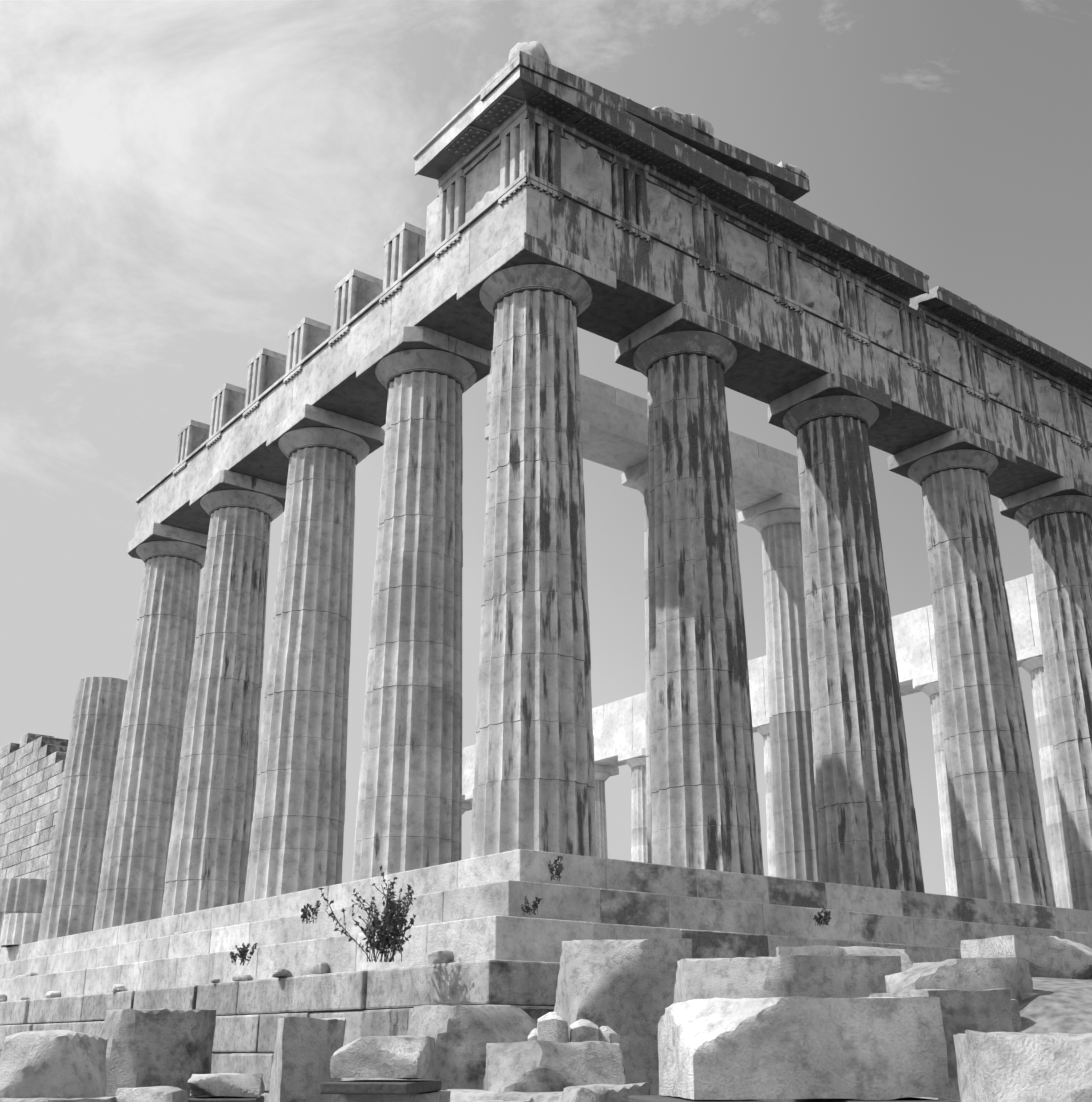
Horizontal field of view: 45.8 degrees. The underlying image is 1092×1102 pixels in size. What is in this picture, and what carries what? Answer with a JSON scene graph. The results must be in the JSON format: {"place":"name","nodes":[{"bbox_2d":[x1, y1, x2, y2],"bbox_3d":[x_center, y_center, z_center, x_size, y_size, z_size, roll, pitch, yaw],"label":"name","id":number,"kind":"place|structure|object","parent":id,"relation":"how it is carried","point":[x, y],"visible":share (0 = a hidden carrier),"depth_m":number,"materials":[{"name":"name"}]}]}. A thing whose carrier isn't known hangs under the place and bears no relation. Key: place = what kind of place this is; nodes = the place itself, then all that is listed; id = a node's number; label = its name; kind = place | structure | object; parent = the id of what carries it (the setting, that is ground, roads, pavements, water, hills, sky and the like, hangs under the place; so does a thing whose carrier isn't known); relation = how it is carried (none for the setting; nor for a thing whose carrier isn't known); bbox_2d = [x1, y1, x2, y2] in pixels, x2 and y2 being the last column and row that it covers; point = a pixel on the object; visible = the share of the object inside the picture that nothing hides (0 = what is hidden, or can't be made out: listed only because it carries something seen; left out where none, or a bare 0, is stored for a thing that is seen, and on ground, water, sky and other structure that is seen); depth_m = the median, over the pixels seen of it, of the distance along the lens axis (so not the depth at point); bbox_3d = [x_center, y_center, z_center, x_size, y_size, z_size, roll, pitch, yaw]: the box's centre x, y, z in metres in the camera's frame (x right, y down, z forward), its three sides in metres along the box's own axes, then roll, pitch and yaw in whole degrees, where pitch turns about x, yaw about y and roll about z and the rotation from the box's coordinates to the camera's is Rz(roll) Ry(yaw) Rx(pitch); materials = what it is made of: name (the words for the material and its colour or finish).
{"place":"outdoors","nodes":[
{"label":"outdoors","id":0,"kind":"place"},
{"bbox_2d":[0,0,1091,902],"label":"sky","id":1,"kind":"structure","parent":0,"point":[184,184],"materials":[{"name":"grey"}]},
{"bbox_2d":[1018,977,1091,1033],"bbox_3d":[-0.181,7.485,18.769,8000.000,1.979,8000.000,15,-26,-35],"label":"ground","id":2,"kind":"structure","parent":0,"point":[1058,1005],"depth_m":10.69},
{"bbox_2d":[0,959,559,1101],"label":"foundation courses","id":3,"kind":"object","parent":2,"relation":"on","point":[380,1002],"visible":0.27,"depth_m":18.96,"materials":[{"name":"stone"}]},
{"bbox_2d":[0,849,1091,1000],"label":"stepped platform","id":4,"kind":"structure","parent":3,"relation":"on","point":[470,909],"depth_m":20.72,"materials":[{"name":"stone"}]},
{"bbox_2d":[0,878,46,948],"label":"loose drums","id":5,"kind":"object","parent":4,"relation":"on","point":[21,902],"visible":0.48,"depth_m":38.21,"materials":[{"name":"stone"}]},
{"bbox_2d":[0,733,68,879],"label":"cella wall","id":6,"kind":"structure","parent":4,"relation":"on","point":[32,765],"depth_m":53.63,"materials":[{"name":"stone"}]},
{"bbox_2d":[229,855,830,965],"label":"weeds","id":7,"kind":"object","parent":4,"relation":"on","point":[390,921],"visible":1,"depth_m":16.29,"materials":[{"name":"grey plant"}]},
{"bbox_2d":[37,264,1091,941],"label":"outer columns","id":8,"kind":"structure","parent":4,"relation":"on","point":[175,800],"depth_m":25.36,"materials":[{"name":"grey stone"}]},
{"bbox_2d":[127,232,1091,562],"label":"peristyle abaci","id":9,"kind":"object","parent":8,"relation":"on","point":[523,248],"visible":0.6,"depth_m":26.96,"materials":[{"name":"grey stone"}]},
{"bbox_2d":[133,50,1091,537],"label":"entablature","id":10,"kind":"structure","parent":8,"relation":"on","point":[525,112],"depth_m":26.57,"materials":[{"name":"stone"}]},
{"bbox_2d":[509,41,807,191],"bbox_3d":[2.310,-8.242,25.448,7.453,1.025,1.161,15,-26,-35],"label":"pediment sculpture","id":11,"kind":"object","parent":10,"relation":"on","point":[536,49],"visible":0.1,"depth_m":25.14,"materials":[{"name":"stone"}]},
{"bbox_2d":[465,138,1091,442],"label":"metopes","id":12,"kind":"object","parent":10,"relation":"on","point":[586,174],"visible":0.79,"depth_m":26.33,"materials":[{"name":"stone"}]},
{"bbox_2d":[635,472,819,881],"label":"inner columns","id":13,"kind":"structure","parent":4,"relation":"on","point":[794,811],"depth_m":32.02,"materials":[{"name":"stone"}]},
{"bbox_2d":[485,374,799,527],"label":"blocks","id":14,"kind":"structure","parent":13,"relation":"on","point":[614,422],"depth_m":31.73,"materials":[{"name":"stone"}]},
{"bbox_2d":[462,655,1072,908],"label":"far columns","id":15,"kind":"structure","parent":4,"relation":"on","point":[1059,861],"depth_m":47.17,"materials":[{"name":"stone"}]},
{"bbox_2d":[462,574,1043,810],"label":"entablature","id":16,"kind":"structure","parent":15,"relation":"on","point":[619,731],"depth_m":54.54,"materials":[{"name":"stone"}]},
{"bbox_2d":[0,932,1091,1101],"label":"stone blocks","id":17,"kind":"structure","parent":2,"relation":"on","point":[672,1017],"depth_m":9.35,"materials":[{"name":"grey stone"}]},
{"bbox_2d":[0,988,1091,1101],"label":"limestone blocks","id":18,"kind":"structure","parent":2,"relation":"on","point":[487,1052],"depth_m":11.21,"materials":[{"name":"grey stone"}]},
{"bbox_2d":[188,1080,955,1101],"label":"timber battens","id":19,"kind":"object","parent":2,"relation":"on","point":[399,1087],"visible":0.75,"depth_m":8.50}
]}

